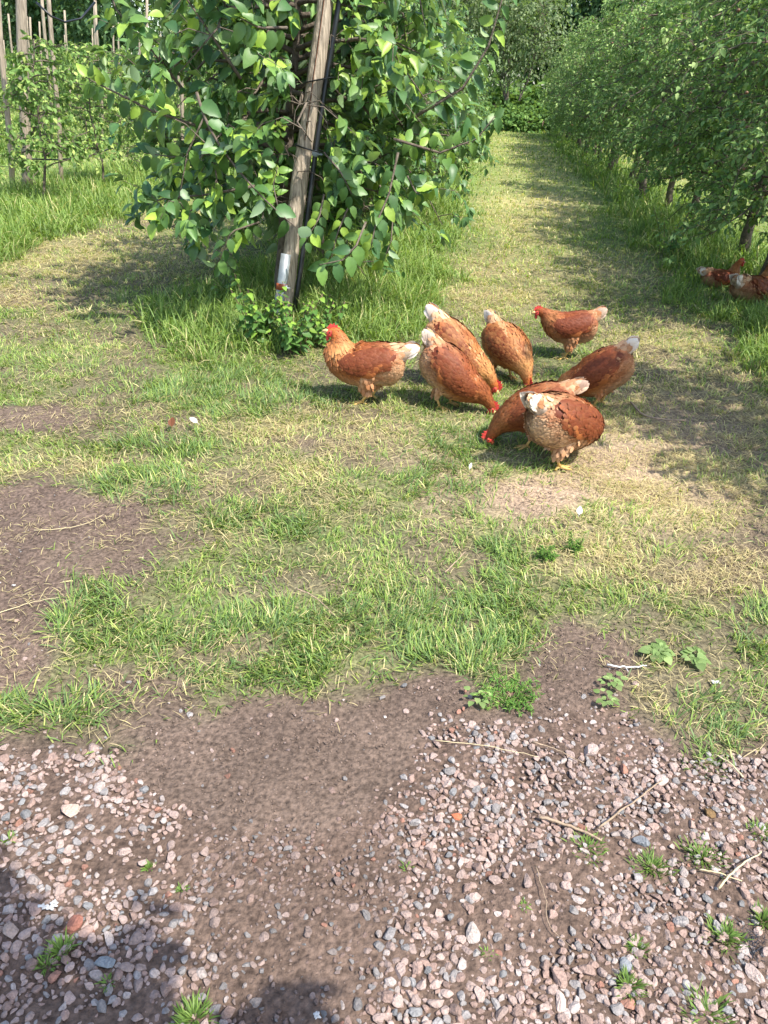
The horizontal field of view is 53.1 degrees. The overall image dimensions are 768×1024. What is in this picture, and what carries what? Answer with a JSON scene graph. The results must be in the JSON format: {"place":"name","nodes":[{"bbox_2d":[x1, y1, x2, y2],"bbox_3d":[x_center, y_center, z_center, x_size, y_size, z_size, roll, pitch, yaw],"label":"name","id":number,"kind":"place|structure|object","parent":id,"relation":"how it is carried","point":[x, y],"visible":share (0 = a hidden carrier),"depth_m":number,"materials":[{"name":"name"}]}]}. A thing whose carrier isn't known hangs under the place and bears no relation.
{"place":"outdoors","nodes":[
{"label":"outdoors","id":0,"kind":"place"},
{"bbox_2d":[36,1,95,22],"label":"hanging hose","id":1,"kind":"object","parent":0,"point":[72,20],"visible":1,"depth_m":8.25,"materials":[{"name":"black plastic"}]},
{"bbox_2d":[0,101,767,1023],"bbox_3d":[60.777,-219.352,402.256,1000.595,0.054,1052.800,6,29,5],"label":"ground","id":2,"kind":"structure","parent":0,"point":[302,977],"depth_m":2.17,"materials":[{"name":"soil"}]},
{"bbox_2d":[0,0,14,184],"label":"wooden post","id":3,"kind":"object","parent":2,"relation":"on","point":[6,112],"visible":0.5,"depth_m":9.81,"materials":[{"name":"brown wood"}]},
{"bbox_2d":[0,78,18,134],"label":"young apple tree","id":4,"kind":"object","parent":2,"relation":"on","point":[2,119],"visible":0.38,"depth_m":13.62,"materials":[{"name":"green plant"}]},
{"bbox_2d":[2,922,18,938],"bbox_3d":[-0.710,0.794,1.459,0.033,0.019,0.023,14,31,18],"label":"stone","id":5,"kind":"object","parent":2,"relation":"on","point":[11,930],"visible":1,"depth_m":1.45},
{"bbox_2d":[16,0,32,187],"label":"wooden post","id":6,"kind":"object","parent":2,"relation":"on","point":[21,18],"visible":0.46,"depth_m":9.08,"materials":[{"name":"brown wood"}]},
{"bbox_2d":[0,45,60,101],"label":"bramble bush","id":7,"kind":"object","parent":2,"relation":"on","point":[7,50],"visible":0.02,"depth_m":34.77,"materials":[{"name":"green plant"}]},
{"bbox_2d":[10,60,61,136],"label":"young apple tree","id":8,"kind":"object","parent":2,"relation":"on","point":[42,99],"visible":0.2,"depth_m":14.87,"materials":[{"name":"green plant"}]},
{"bbox_2d":[32,948,59,976],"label":"grass tuft","id":9,"kind":"object","parent":2,"relation":"on","point":[41,963],"visible":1,"depth_m":1.41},
{"bbox_2d":[40,0,54,140],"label":"wooden post","id":10,"kind":"object","parent":2,"relation":"on","point":[43,24],"visible":0.33,"depth_m":14.54,"materials":[{"name":"brown wood"}]},
{"bbox_2d":[28,51,72,109],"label":"young apple tree","id":11,"kind":"object","parent":2,"relation":"on","point":[40,57],"visible":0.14,"depth_m":21.13,"materials":[{"name":"green plant"}]},
{"bbox_2d":[1,0,102,59],"label":"woodland tree","id":12,"kind":"object","parent":2,"relation":"on","point":[9,7],"visible":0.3,"depth_m":39.33,"materials":[{"name":"green plant"}]},
{"bbox_2d":[46,0,63,181],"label":"wooden post","id":13,"kind":"object","parent":2,"relation":"on","point":[51,37],"visible":0.47,"depth_m":9.64,"materials":[{"name":"brown wood"}]},
{"bbox_2d":[41,925,82,963],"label":"grass tuft","id":14,"kind":"object","parent":2,"relation":"on","point":[58,945],"visible":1,"depth_m":1.44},
{"bbox_2d":[0,29,124,196],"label":"young apple tree","id":15,"kind":"object","parent":2,"relation":"on","point":[18,89],"visible":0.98,"depth_m":8.54,"materials":[{"name":"green plant"}]},
{"bbox_2d":[61,804,79,817],"bbox_3d":[-0.700,0.665,1.713,0.042,0.019,0.037,6,29,5],"label":"stone","id":16,"kind":"object","parent":2,"relation":"on","point":[70,810],"visible":1,"depth_m":1.71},
{"bbox_2d":[63,914,82,933],"bbox_3d":[-0.594,0.790,1.476,0.034,0.022,0.035,6,29,5],"label":"stone","id":17,"kind":"object","parent":2,"relation":"on","point":[74,923],"visible":1,"depth_m":1.47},
{"bbox_2d":[40,41,119,136],"bbox_3d":[-6.554,-9.052,16.657,1.595,2.006,1.703,5,29,3],"label":"young apple tree","id":18,"kind":"object","parent":2,"relation":"on","point":[73,46],"visible":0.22,"depth_m":16.37,"materials":[{"name":"green plant"}]},
{"bbox_2d":[33,42,149,182],"bbox_3d":[-3.837,-5.242,10.271,1.437,1.807,1.535,6,29,5],"label":"young apple tree","id":19,"kind":"object","parent":2,"relation":"on","point":[93,131],"visible":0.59,"depth_m":10.06,"materials":[{"name":"green plant"}]},
{"bbox_2d":[38,0,155,58],"label":"woodland tree","id":20,"kind":"object","parent":2,"relation":"on","point":[141,4],"visible":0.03,"depth_m":43.02,"materials":[{"name":"green plant"}]},
{"bbox_2d":[94,0,103,133],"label":"wooden post","id":21,"kind":"object","parent":2,"relation":"on","point":[96,23],"visible":0.34,"depth_m":16.27,"materials":[{"name":"brown wood"}]},
{"bbox_2d":[94,956,115,967],"bbox_3d":[-0.511,0.827,1.412,0.038,0.018,0.023,6,29,5],"label":"stone","id":22,"kind":"object","parent":2,"relation":"on","point":[105,961],"visible":1,"depth_m":1.41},
{"bbox_2d":[36,0,174,59],"label":"woodland tree","id":23,"kind":"object","parent":2,"relation":"on","point":[81,28],"visible":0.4,"depth_m":35.89,"materials":[{"name":"green plant"}]},
{"bbox_2d":[89,45,137,128],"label":"young apple tree","id":24,"kind":"object","parent":2,"relation":"on","point":[112,55],"visible":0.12,"depth_m":17.73,"materials":[{"name":"green plant"}]},
{"bbox_2d":[113,70,185,163],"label":"young apple tree","id":25,"kind":"object","parent":2,"relation":"on","point":[134,137],"visible":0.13,"depth_m":11.79,"materials":[{"name":"green plant"}]},
{"bbox_2d":[171,60,216,140],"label":"young apple tree","id":26,"kind":"object","parent":2,"relation":"on","point":[178,97],"visible":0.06,"depth_m":13.15,"materials":[{"name":"green plant"}]},
{"bbox_2d":[168,987,220,1023],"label":"grass tuft","id":27,"kind":"object","parent":2,"relation":"on","point":[188,1012],"visible":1,"depth_m":1.35,"materials":[{"name":"plant"}]},
{"bbox_2d":[211,260,240,302],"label":"leafy weed","id":28,"kind":"object","parent":2,"relation":"on","point":[233,278],"visible":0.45,"depth_m":5.44,"materials":[{"name":"green plant"}]},
{"bbox_2d":[229,273,284,342],"bbox_3d":[-0.780,-1.203,4.654,0.388,0.387,0.380,6,29,5],"label":"leafy weed","id":29,"kind":"object","parent":2,"relation":"on","point":[253,315],"visible":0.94,"depth_m":4.62,"materials":[{"name":"green plant"}]},
{"bbox_2d":[113,1,475,277],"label":"apple tree","id":30,"kind":"object","parent":2,"relation":"on","point":[455,218],"visible":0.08,"depth_m":5.72,"materials":[{"name":"green plant"}]},
{"bbox_2d":[76,0,516,294],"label":"apple tree","id":31,"kind":"object","parent":2,"relation":"on","point":[376,55],"visible":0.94,"depth_m":4.60,"materials":[{"name":"green plant"}]},
{"bbox_2d":[274,281,325,357],"bbox_3d":[-0.542,-1.121,4.541,0.346,0.384,0.333,14,31,19],"label":"leafy weed","id":32,"kind":"object","parent":2,"relation":"on","point":[289,332],"visible":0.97,"depth_m":4.55,"materials":[{"name":"green plant"}]},
{"bbox_2d":[283,0,332,316],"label":"leaning post","id":33,"kind":"object","parent":2,"relation":"on","point":[316,70],"visible":0.71,"depth_m":4.70,"materials":[{"name":"weathered wood"},{"name":"black plastic"}]},
{"bbox_2d":[273,253,290,319],"bbox_3d":[-0.679,-1.382,5.014,0.172,0.581,0.103,-11,32,-24],"label":"steel sleeve","id":34,"kind":"object","parent":33,"relation":"attached to","point":[284,267],"visible":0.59,"depth_m":4.93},
{"bbox_2d":[292,0,340,312],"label":"black pipe","id":35,"kind":"object","parent":33,"relation":"attached to","point":[315,155],"visible":0.88,"depth_m":4.73,"materials":[{"name":"plastic"}]},
{"bbox_2d":[300,294,346,348],"bbox_3d":[-0.378,-1.188,4.765,0.222,0.308,0.315,17,32,23],"label":"leafy weed","id":36,"kind":"object","parent":2,"relation":"on","point":[320,335],"visible":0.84,"depth_m":4.75,"materials":[{"name":"green plant"}]},
{"bbox_2d":[221,0,476,231],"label":"apple tree","id":37,"kind":"object","parent":2,"relation":"on","point":[448,183],"visible":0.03,"depth_m":7.02,"materials":[{"name":"green plant"}]},
{"bbox_2d":[321,323,419,404],"bbox_3d":[-0.070,-0.747,3.890,0.498,0.400,0.255,4,29,2],"label":"hen","id":38,"kind":"object","parent":2,"relation":"on","point":[366,368],"visible":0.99,"depth_m":3.81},
{"bbox_2d":[0,110,767,768],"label":"straw","id":39,"kind":"object","parent":2,"relation":"on","point":[602,470],"visible":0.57,"depth_m":3.32,"materials":[{"name":"yellow plant"}]},
{"bbox_2d":[630,401,685,425],"bbox_3d":[1.386,-0.511,3.971,0.133,0.015,0.317,-21,37,-37],"label":"stick","id":40,"kind":"object","parent":39,"relation":"on","point":[640,412],"visible":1,"depth_m":3.91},
{"bbox_2d":[296,0,490,222],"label":"apple tree","id":41,"kind":"object","parent":2,"relation":"on","point":[485,150],"visible":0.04,"depth_m":8.20,"materials":[{"name":"green plant"}]},
{"bbox_2d":[300,0,499,199],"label":"apple tree","id":42,"kind":"object","parent":2,"relation":"on","point":[443,73],"visible":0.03,"depth_m":9.11,"materials":[{"name":"green plant"}]},
{"bbox_2d":[411,1,469,186],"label":"apple tree","id":43,"kind":"object","parent":2,"relation":"on","point":[440,9],"visible":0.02,"depth_m":10.46,"materials":[{"name":"green plant"}]},
{"bbox_2d":[418,327,498,414],"bbox_3d":[0.385,-0.704,3.876,0.440,0.408,0.249,11,30,14],"label":"hen","id":44,"kind":"object","parent":2,"relation":"on","point":[449,371],"visible":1,"depth_m":3.82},
{"bbox_2d":[421,302,502,394],"bbox_3d":[0.404,-0.875,4.148,0.451,0.448,0.294,32,40,41],"label":"hen","id":45,"kind":"object","parent":2,"relation":"on","point":[453,330],"visible":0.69,"depth_m":4.10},
{"bbox_2d":[434,7,490,156],"bbox_3d":[0.598,-7.477,13.741,2.582,2.740,2.728,9,30,11],"label":"apple tree","id":46,"kind":"object","parent":2,"relation":"on","point":[467,11],"visible":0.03,"depth_m":13.13,"materials":[{"name":"green plant"}]},
{"bbox_2d":[466,921,480,943],"bbox_3d":[0.175,0.824,1.503,0.029,0.024,0.044,6,29,5],"label":"stone","id":47,"kind":"object","parent":2,"relation":"on","point":[473,934],"visible":1,"depth_m":1.50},
{"bbox_2d":[438,0,512,86],"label":"willow shrub","id":48,"kind":"object","parent":2,"relation":"on","point":[465,18],"visible":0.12,"depth_m":31.28,"materials":[{"name":"green plant"}]},
{"bbox_2d":[448,22,503,127],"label":"apple tree","id":49,"kind":"object","parent":2,"relation":"on","point":[472,36],"visible":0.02,"depth_m":18.76,"materials":[{"name":"green plant"}]},
{"bbox_2d":[463,686,490,708],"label":"broadleaf weed","id":50,"kind":"object","parent":2,"relation":"on","point":[478,701],"visible":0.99,"depth_m":2.08,"materials":[{"name":"green plant"}]},
{"bbox_2d":[446,0,532,71],"label":"woodland tree","id":51,"kind":"object","parent":2,"relation":"on","point":[494,30],"depth_m":36.80,"materials":[{"name":"green plant"}]},
{"bbox_2d":[476,69,523,111],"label":"bramble bush","id":52,"kind":"object","parent":2,"relation":"on","point":[493,101],"visible":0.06,"depth_m":34.27,"materials":[{"name":"green plant"}]},
{"bbox_2d":[480,309,533,386],"bbox_3d":[0.710,-0.919,4.362,0.248,0.360,0.472,-14,33,-28],"label":"hen","id":53,"kind":"object","parent":2,"relation":"on","point":[506,345],"visible":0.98,"depth_m":4.28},
{"bbox_2d":[474,661,544,716],"bbox_3d":[0.345,0.487,2.117,0.201,0.061,0.190,6,29,5],"label":"mayweed plant","id":54,"kind":"object","parent":2,"relation":"on","point":[508,686],"visible":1,"depth_m":2.11,"materials":[{"name":"green plant"}]},
{"bbox_2d":[481,75,543,112],"bbox_3d":[6.011,-19.212,36.249,4.908,2.520,6.093,-5,30,-14],"label":"bramble bush","id":55,"kind":"object","parent":2,"relation":"on","point":[516,89],"visible":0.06,"depth_m":35.14,"materials":[{"name":"green plant"}]},
{"bbox_2d":[491,103,540,132],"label":"bramble bush","id":56,"kind":"object","parent":2,"relation":"on","point":[510,117],"visible":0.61,"depth_m":30.39,"materials":[{"name":"green plant"}]},
{"bbox_2d":[459,0,591,100],"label":"willow shrub","id":57,"kind":"object","parent":2,"relation":"on","point":[516,36],"visible":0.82,"depth_m":30.70,"materials":[{"name":"green plant"}]},
{"bbox_2d":[506,100,560,133],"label":"bramble bush","id":58,"kind":"object","parent":2,"relation":"on","point":[542,117],"visible":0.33,"depth_m":30.55,"materials":[{"name":"green plant"}]},
{"bbox_2d":[509,71,557,129],"bbox_3d":[8.451,-18.303,34.707,6.581,2.722,5.301,-9,31,-20],"label":"bramble bush","id":59,"kind":"object","parent":2,"relation":"on","point":[527,100],"visible":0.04,"depth_m":33.93,"materials":[{"name":"green plant"}]},
{"bbox_2d":[481,377,589,449],"bbox_3d":[0.680,-0.453,3.503,0.462,0.330,0.238,-1,29,-7],"label":"hen","id":60,"kind":"object","parent":2,"relation":"on","point":[508,415],"visible":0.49,"depth_m":3.45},
{"bbox_2d":[533,545,558,562],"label":"mayweed plant","id":61,"kind":"object","parent":2,"relation":"on","point":[544,554],"visible":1,"depth_m":2.73,"materials":[{"name":"green plant"}]},
{"bbox_2d":[481,0,613,87],"label":"woodland tree","id":62,"kind":"object","parent":2,"relation":"on","point":[560,29],"visible":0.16,"depth_m":37.51,"materials":[{"name":"green plant"}]},
{"bbox_2d":[556,989,565,1013],"bbox_3d":[0.323,0.895,1.404,0.018,0.014,0.039,6,29,5],"label":"stone","id":63,"kind":"object","parent":2,"relation":"on","point":[560,1002],"visible":1,"depth_m":1.40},
{"bbox_2d":[520,390,604,470],"bbox_3d":[0.763,-0.375,3.336,0.466,0.369,0.302,-13,33,-26],"label":"hen","id":64,"kind":"object","parent":2,"relation":"on","point":[559,425],"visible":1,"depth_m":3.20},
{"bbox_2d":[530,28,596,137],"bbox_3d":[6.504,-14.250,25.836,2.867,3.369,2.617,-6,30,-16],"label":"apple tree","id":65,"kind":"object","parent":2,"relation":"on","point":[564,57],"visible":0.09,"depth_m":25.57,"materials":[{"name":"green plant"}]},
{"bbox_2d":[539,28,592,149],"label":"apple tree","id":66,"kind":"object","parent":2,"relation":"on","point":[553,123],"visible":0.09,"depth_m":21.06,"materials":[{"name":"green plant"}]},
{"bbox_2d":[542,46,591,143],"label":"apple tree","id":67,"kind":"object","parent":2,"relation":"on","point":[551,75],"visible":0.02,"depth_m":22.38,"materials":[{"name":"green plant"}]},
{"bbox_2d":[531,305,607,359],"bbox_3d":[1.130,-1.122,4.772,0.469,0.330,0.224,2,29,-2],"label":"hen","id":68,"kind":"object","parent":2,"relation":"on","point":[570,330],"visible":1,"depth_m":4.69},
{"bbox_2d":[561,530,584,553],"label":"mayweed plant","id":69,"kind":"object","parent":2,"relation":"on","point":[577,545],"visible":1,"depth_m":2.78,"materials":[{"name":"green plant"}]},
{"bbox_2d":[539,18,607,155],"bbox_3d":[5.342,-10.247,18.762,2.506,3.157,2.820,17,32,23],"label":"apple tree","id":70,"kind":"object","parent":2,"relation":"on","point":[561,89],"visible":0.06,"depth_m":18.77,"materials":[{"name":"green plant"}]},
{"bbox_2d":[536,15,613,155],"bbox_3d":[5.471,-11.069,20.145,2.629,3.246,2.640,-8,31,-19],"label":"apple tree","id":71,"kind":"object","parent":2,"relation":"on","point":[577,40],"visible":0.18,"depth_m":19.91,"materials":[{"name":"green plant"}]},
{"bbox_2d":[561,827,609,865],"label":"grass tuft","id":72,"kind":"object","parent":2,"relation":"on","point":[588,839],"visible":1,"depth_m":1.70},
{"bbox_2d":[552,2,626,158],"bbox_3d":[5.085,-9.720,17.554,2.591,3.388,2.584,0,29,-6],"label":"apple tree","id":73,"kind":"object","parent":2,"relation":"on","point":[595,28],"visible":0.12,"depth_m":17.29,"materials":[{"name":"green plant"}]},
{"bbox_2d":[584,743,598,755],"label":"stone","id":74,"kind":"object","parent":2,"relation":"on","point":[591,749],"visible":1,"depth_m":1.94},
{"bbox_2d":[536,0,652,74],"label":"woodland tree","id":75,"kind":"object","parent":2,"relation":"on","point":[596,5],"visible":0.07,"depth_m":35.96,"materials":[{"name":"green plant"}]},
{"bbox_2d":[557,335,639,407],"bbox_3d":[1.079,-0.740,3.996,0.431,0.397,0.244,10,30,12],"label":"hen","id":76,"kind":"object","parent":2,"relation":"on","point":[605,371],"visible":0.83,"depth_m":3.89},
{"bbox_2d":[545,0,654,172],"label":"apple tree","id":77,"kind":"object","parent":2,"relation":"on","point":[607,4],"visible":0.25,"depth_m":15.24,"materials":[{"name":"green plant"}]},
{"bbox_2d":[560,16,642,166],"bbox_3d":[5.087,-8.932,16.440,2.626,3.086,2.398,9,30,11],"label":"apple tree","id":78,"kind":"object","parent":2,"relation":"on","point":[589,128],"visible":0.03,"depth_m":16.52,"materials":[{"name":"green plant"}]},
{"bbox_2d":[593,688,619,706],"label":"broadleaf weed","id":79,"kind":"object","parent":2,"relation":"on","point":[615,700],"visible":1,"depth_m":2.09,"materials":[{"name":"green plant"}]},
{"bbox_2d":[597,671,627,690],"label":"broadleaf weed","id":80,"kind":"object","parent":2,"relation":"on","point":[619,682],"visible":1,"depth_m":2.16,"materials":[{"name":"green plant"}]},
{"bbox_2d":[620,956,631,971],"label":"stone","id":81,"kind":"object","parent":2,"relation":"on","point":[626,962],"visible":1,"depth_m":1.47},
{"bbox_2d":[614,964,652,1005],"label":"grass tuft","id":82,"kind":"object","parent":2,"relation":"on","point":[628,978],"visible":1,"depth_m":1.44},
{"bbox_2d":[624,931,651,959],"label":"grass tuft","id":83,"kind":"object","parent":2,"relation":"on","point":[639,944],"visible":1,"depth_m":1.50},
{"bbox_2d":[568,0,713,197],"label":"apple tree","id":84,"kind":"object","parent":2,"relation":"on","point":[635,32],"visible":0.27,"depth_m":11.68,"materials":[{"name":"green plant"}]},
{"bbox_2d":[632,835,649,846],"bbox_3d":[0.573,0.735,1.714,0.037,0.019,0.023,15,31,20],"label":"stone","id":85,"kind":"object","parent":2,"relation":"on","point":[641,840],"visible":1,"depth_m":1.71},
{"bbox_2d":[581,0,707,180],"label":"apple tree","id":86,"kind":"object","parent":2,"relation":"on","point":[626,18],"visible":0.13,"depth_m":13.99,"materials":[{"name":"green plant"}]},
{"bbox_2d":[623,843,679,884],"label":"grass tuft","id":87,"kind":"object","parent":2,"relation":"on","point":[655,862],"visible":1,"depth_m":1.67,"materials":[{"name":"plant"}]},
{"bbox_2d":[638,638,675,664],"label":"broadleaf weed","id":88,"kind":"object","parent":2,"relation":"on","point":[665,652],"visible":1,"depth_m":2.28,"materials":[{"name":"green plant"}]},
{"bbox_2d":[581,0,740,210],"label":"apple tree","id":89,"kind":"object","parent":2,"relation":"on","point":[652,37],"visible":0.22,"depth_m":10.73,"materials":[{"name":"green plant"}]},
{"bbox_2d":[590,0,738,187],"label":"apple tree","id":90,"kind":"object","parent":2,"relation":"on","point":[611,153],"visible":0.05,"depth_m":13.04,"materials":[{"name":"green plant"}]},
{"bbox_2d":[650,207,695,256],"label":"leafy weed","id":91,"kind":"object","parent":2,"relation":"on","point":[674,243],"visible":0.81,"depth_m":7.81,"materials":[{"name":"green plant"}]},
{"bbox_2d":[601,0,767,219],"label":"apple tree","id":92,"kind":"object","parent":2,"relation":"on","point":[682,65],"visible":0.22,"depth_m":9.27,"materials":[{"name":"green plant"}]},
{"bbox_2d":[611,0,767,236],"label":"apple tree","id":93,"kind":"object","parent":2,"relation":"on","point":[671,115],"visible":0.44,"depth_m":8.12,"materials":[{"name":"green plant"}]},
{"bbox_2d":[680,646,711,671],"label":"broadleaf weed","id":94,"kind":"object","parent":2,"relation":"on","point":[700,660],"visible":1,"depth_m":2.26,"materials":[{"name":"green plant"}]},
{"bbox_2d":[673,832,732,879],"bbox_3d":[0.702,0.752,1.688,0.117,0.028,0.126,-21,37,-36],"label":"grass tuft","id":95,"kind":"object","parent":2,"relation":"on","point":[704,854],"visible":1,"depth_m":1.70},
{"bbox_2d":[681,741,728,779],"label":"grass tuft","id":96,"kind":"object","parent":2,"relation":"on","point":[700,754],"visible":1,"depth_m":1.94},
{"bbox_2d":[648,0,767,258],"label":"apple tree","id":97,"kind":"object","parent":2,"relation":"on","point":[746,231],"visible":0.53,"depth_m":7.11,"materials":[{"name":"green plant"}]},
{"bbox_2d":[678,976,739,1023],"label":"grass tuft","id":98,"kind":"object","parent":2,"relation":"on","point":[720,999],"visible":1,"depth_m":1.41,"materials":[{"name":"plant"}]},
{"bbox_2d":[663,0,767,274],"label":"apple tree","id":99,"kind":"object","parent":2,"relation":"on","point":[717,204],"visible":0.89,"depth_m":6.18,"materials":[{"name":"green plant"}]},
{"bbox_2d":[696,257,745,288],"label":"hen","id":100,"kind":"object","parent":2,"relation":"on","point":[715,276],"visible":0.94,"depth_m":6.72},
{"bbox_2d":[701,912,754,962],"bbox_3d":[0.677,0.841,1.532,0.091,0.033,0.100,-22,38,-37],"label":"grass tuft","id":101,"kind":"object","parent":2,"relation":"on","point":[727,931],"visible":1,"depth_m":1.53,"materials":[{"name":"plant"}]},
{"bbox_2d":[722,54,767,262],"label":"apple tree","id":102,"kind":"object","parent":2,"relation":"on","point":[757,142],"visible":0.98,"depth_m":5.04,"materials":[{"name":"green plant"}]},
{"bbox_2d":[729,264,767,303],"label":"hen","id":103,"kind":"object","parent":2,"relation":"on","point":[742,285],"visible":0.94,"depth_m":6.17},
{"bbox_2d":[745,963,764,983],"bbox_3d":[0.707,0.885,1.470,0.024,0.020,0.040,-16,34,-30],"label":"stone","id":104,"kind":"object","parent":2,"relation":"on","point":[753,973],"visible":1,"depth_m":1.47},
{"bbox_2d":[746,817,767,840],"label":"grass tuft","id":105,"kind":"object","parent":2,"relation":"on","point":[761,828],"visible":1,"depth_m":1.75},
{"bbox_2d":[747,899,767,930],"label":"grass tuft","id":106,"kind":"object","parent":2,"relation":"on","point":[764,917],"visible":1,"depth_m":1.57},
{"bbox_2d":[0,99,767,770],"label":"grass","id":107,"kind":"structure","parent":0,"point":[430,643],"depth_m":2.98,"materials":[{"name":"plant"}]},
{"bbox_2d":[0,428,767,1023],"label":"gravel","id":108,"kind":"structure","parent":0,"point":[482,850],"depth_m":1.60,"materials":[{"name":"gravel"}]},
{"bbox_2d":[539,815,601,841],"bbox_3d":[0.418,0.707,1.725,0.143,0.012,0.011,14,31,18],"label":"stick","id":109,"kind":"object","parent":108,"relation":"on","point":[561,823],"visible":1,"depth_m":1.73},
{"bbox_2d":[598,780,661,828],"bbox_3d":[0.575,0.676,1.782,0.230,0.012,0.007,-18,35,-32],"label":"stick","id":110,"kind":"object","parent":108,"relation":"on","point":[613,816],"visible":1,"depth_m":1.77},
{"bbox_2d":[732,903,767,972],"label":"fluff tuft","id":111,"kind":"object","parent":108,"relation":"on","point":[755,946],"visible":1,"depth_m":1.52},
{"bbox_2d":[0,109,767,392],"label":"long grass","id":112,"kind":"structure","parent":0,"point":[55,210],"depth_m":6.67,"materials":[{"name":"plant"}]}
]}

